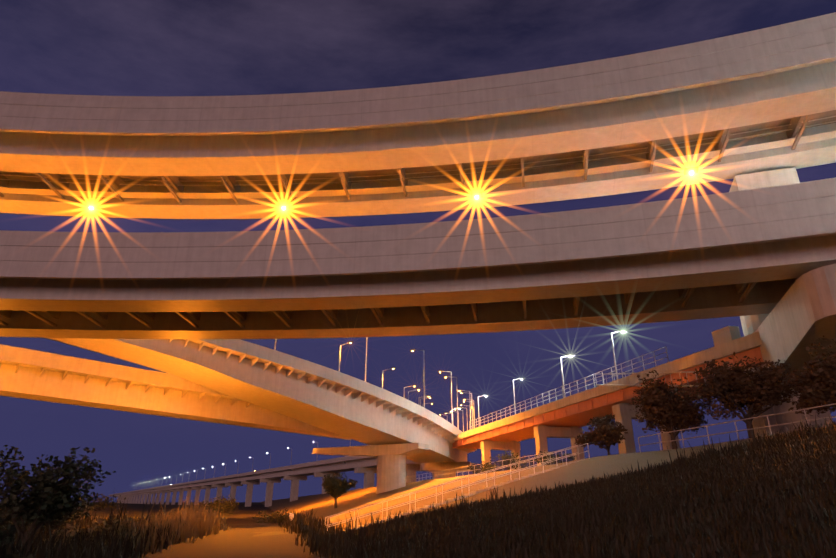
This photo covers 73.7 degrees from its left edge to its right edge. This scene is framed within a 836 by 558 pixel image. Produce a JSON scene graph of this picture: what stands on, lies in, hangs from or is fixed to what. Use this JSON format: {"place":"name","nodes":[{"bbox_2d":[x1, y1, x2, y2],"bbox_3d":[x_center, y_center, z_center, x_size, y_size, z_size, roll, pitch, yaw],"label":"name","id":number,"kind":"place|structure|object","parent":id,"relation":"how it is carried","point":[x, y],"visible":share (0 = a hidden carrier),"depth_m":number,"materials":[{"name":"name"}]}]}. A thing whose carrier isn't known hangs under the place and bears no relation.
{"place":"outdoors","nodes":[
{"label":"outdoors","id":0,"kind":"place"},
{"bbox_2d":[138,505,333,557],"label":"dirt path","id":1,"kind":"structure","parent":0,"point":[240,541],"depth_m":29.18,"materials":[{"name":"brown soil"}]},
{"bbox_2d":[0,12,835,218],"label":"elevated highway","id":2,"kind":"structure","parent":0,"point":[733,106],"depth_m":34.25,"materials":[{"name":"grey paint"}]},
{"bbox_2d":[84,142,698,209],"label":"pendant lamps","id":3,"kind":"object","parent":2,"relation":"on","point":[690,170],"visible":1,"depth_m":36.85,"materials":[{"name":"yellow glass"}]},
{"bbox_2d":[0,0,835,501],"label":"sky","id":4,"kind":"structure","parent":0,"point":[70,47],"materials":[{"name":"blue"}]},
{"bbox_2d":[71,428,835,557],"bbox_3d":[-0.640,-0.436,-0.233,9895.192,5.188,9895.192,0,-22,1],"label":"ground","id":5,"kind":"structure","parent":0,"point":[586,469],"depth_m":40.56,"materials":[{"name":"brown soil"}]},
{"bbox_2d":[4,553,32,557],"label":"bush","id":6,"kind":"object","parent":5,"relation":"on","point":[16,556],"visible":1,"depth_m":11.99,"materials":[{"name":"green plant"}]},
{"bbox_2d":[0,492,81,534],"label":"bush","id":7,"kind":"object","parent":5,"relation":"on","point":[27,524],"visible":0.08,"depth_m":25.76,"materials":[{"name":"green plant"}]},
{"bbox_2d":[0,445,115,549],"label":"tree","id":8,"kind":"object","parent":5,"relation":"on","point":[43,484],"visible":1,"depth_m":20.20,"materials":[{"name":"green plant"}]},
{"bbox_2d":[45,514,139,544],"bbox_3d":[-14.480,11.350,24.750,3.884,1.764,2.889,14,-26,-31],"label":"bush","id":9,"kind":"object","parent":5,"relation":"on","point":[73,531],"visible":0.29,"depth_m":24.15,"materials":[{"name":"green plant"}]},
{"bbox_2d":[0,488,189,557],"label":"tall grass","id":10,"kind":"structure","parent":5,"relation":"on","point":[38,545],"depth_m":21.81,"materials":[{"name":"green plant"}]},
{"bbox_2d":[72,494,125,510],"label":"bush","id":11,"kind":"object","parent":5,"relation":"on","point":[104,503],"visible":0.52,"depth_m":142.69,"materials":[{"name":"green plant"}]},
{"bbox_2d":[99,491,233,553],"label":"dry grass","id":12,"kind":"structure","parent":5,"relation":"on","point":[204,522],"depth_m":32.88,"materials":[{"name":"beige plant"}]},
{"bbox_2d":[201,495,238,513],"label":"bush","id":13,"kind":"object","parent":5,"relation":"on","point":[228,504],"visible":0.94,"depth_m":105.36,"materials":[{"name":"green plant"}]},
{"bbox_2d":[117,467,376,506],"bbox_3d":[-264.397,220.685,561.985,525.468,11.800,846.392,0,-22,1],"label":"viaduct piers","id":14,"kind":"structure","parent":5,"relation":"on","point":[369,475],"depth_m":278.30,"materials":[{"name":"concrete"}]},
{"bbox_2d":[251,507,296,522],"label":"bush","id":15,"kind":"object","parent":5,"relation":"on","point":[276,517],"visible":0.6,"depth_m":59.03,"materials":[{"name":"green plant"}]},
{"bbox_2d":[321,472,357,508],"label":"tree","id":16,"kind":"object","parent":5,"relation":"on","point":[335,487],"visible":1,"depth_m":65.46,"materials":[{"name":"green plant"}]},
{"bbox_2d":[279,507,439,557],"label":"tall grass","id":17,"kind":"structure","parent":5,"relation":"on","point":[331,543],"depth_m":24.20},
{"bbox_2d":[313,443,428,493],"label":"bridge pier","id":18,"kind":"structure","parent":5,"relation":"on","point":[391,466],"depth_m":77.14,"materials":[{"name":"concrete"}]},
{"bbox_2d":[406,462,470,482],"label":"viaduct","id":19,"kind":"object","parent":5,"relation":"on","point":[433,467],"visible":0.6,"depth_m":104.71,"materials":[{"name":"concrete"}]},
{"bbox_2d":[46,338,476,496],"bbox_3d":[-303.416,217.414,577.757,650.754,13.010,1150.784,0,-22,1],"label":"ramp","id":20,"kind":"structure","parent":19,"relation":"on","point":[323,397],"depth_m":65.44,"materials":[{"name":"grey paint"}]},
{"bbox_2d":[0,344,350,439],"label":"ramp","id":21,"kind":"structure","parent":20,"relation":"on","point":[25,373],"depth_m":59.16,"materials":[{"name":"grey paint"}]},
{"bbox_2d":[133,440,350,489],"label":"street lights","id":22,"kind":"object","parent":20,"relation":"on","point":[214,471],"visible":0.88,"depth_m":377.00},
{"bbox_2d":[274,330,626,431],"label":"street lamps","id":23,"kind":"object","parent":20,"relation":"on","point":[473,410],"visible":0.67,"depth_m":87.00,"materials":[{"name":"grey metal"}]},
{"bbox_2d":[325,443,589,530],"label":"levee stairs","id":24,"kind":"structure","parent":5,"relation":"on","point":[460,497],"depth_m":36.55,"materials":[{"name":"concrete"}]},
{"bbox_2d":[467,462,495,473],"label":"bush","id":25,"kind":"object","parent":5,"relation":"on","point":[471,466],"visible":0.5,"depth_m":62.72,"materials":[{"name":"green plant"}]},
{"bbox_2d":[478,451,532,472],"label":"bush","id":26,"kind":"object","parent":5,"relation":"on","point":[505,462],"visible":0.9,"depth_m":56.85,"materials":[{"name":"green plant"}]},
{"bbox_2d":[532,450,575,465],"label":"bush","id":27,"kind":"object","parent":5,"relation":"on","point":[558,455],"visible":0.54,"depth_m":47.86,"materials":[{"name":"green plant"}]},
{"bbox_2d":[289,403,835,519],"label":"fences","id":28,"kind":"object","parent":5,"relation":"on","point":[682,439],"visible":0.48,"depth_m":31.09,"materials":[{"name":"grey metal"}]},
{"bbox_2d":[325,413,835,535],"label":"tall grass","id":29,"kind":"structure","parent":5,"relation":"on","point":[676,462],"depth_m":23.56,"materials":[{"name":"plant"}]},
{"bbox_2d":[355,425,835,557],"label":"tall grass","id":30,"kind":"structure","parent":5,"relation":"on","point":[597,522],"depth_m":15.10,"materials":[{"name":"green plant"}]},
{"bbox_2d":[575,413,627,454],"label":"tree","id":31,"kind":"object","parent":5,"relation":"on","point":[606,432],"visible":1,"depth_m":42.30,"materials":[{"name":"green plant"}]},
{"bbox_2d":[480,367,831,471],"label":"bridge piers","id":32,"kind":"structure","parent":5,"relation":"on","point":[623,413],"depth_m":49.44,"materials":[{"name":"concrete"}]},
{"bbox_2d":[452,331,763,448],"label":"ramp","id":33,"kind":"structure","parent":32,"relation":"on","point":[580,409],"depth_m":52.36,"materials":[{"name":"red paint"}]},
{"bbox_2d":[595,326,740,386],"bbox_3d":[18.904,7.482,43.248,2.050,3.832,15.540,6,-22,-14],"label":"inspection stair","id":34,"kind":"object","parent":33,"relation":"on","point":[725,334],"visible":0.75,"depth_m":38.56,"materials":[{"name":"grey metal"}]},
{"bbox_2d":[629,370,719,448],"bbox_3d":[16.887,9.046,37.044,5.840,5.723,5.103,19,-28,-38],"label":"tree","id":35,"kind":"object","parent":5,"relation":"on","point":[665,405],"visible":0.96,"depth_m":36.30,"materials":[{"name":"green plant"}]},
{"bbox_2d":[689,352,806,437],"bbox_3d":[18.121,6.712,30.821,5.969,5.431,5.678,0,-22,1],"label":"tree","id":36,"kind":"object","parent":5,"relation":"on","point":[750,392],"visible":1,"depth_m":30.21,"materials":[{"name":"green plant"}]},
{"bbox_2d":[729,167,835,432],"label":"pier","id":37,"kind":"structure","parent":5,"relation":"on","point":[795,322],"depth_m":29.88,"materials":[{"name":"concrete"}]},
{"bbox_2d":[0,178,835,338],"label":"elevated highway","id":38,"kind":"structure","parent":37,"relation":"on","point":[757,251],"depth_m":30.38,"materials":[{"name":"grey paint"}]},
{"bbox_2d":[785,336,835,417],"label":"tree","id":39,"kind":"object","parent":5,"relation":"on","point":[819,380],"visible":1,"depth_m":25.74,"materials":[{"name":"green plant"}]}
]}

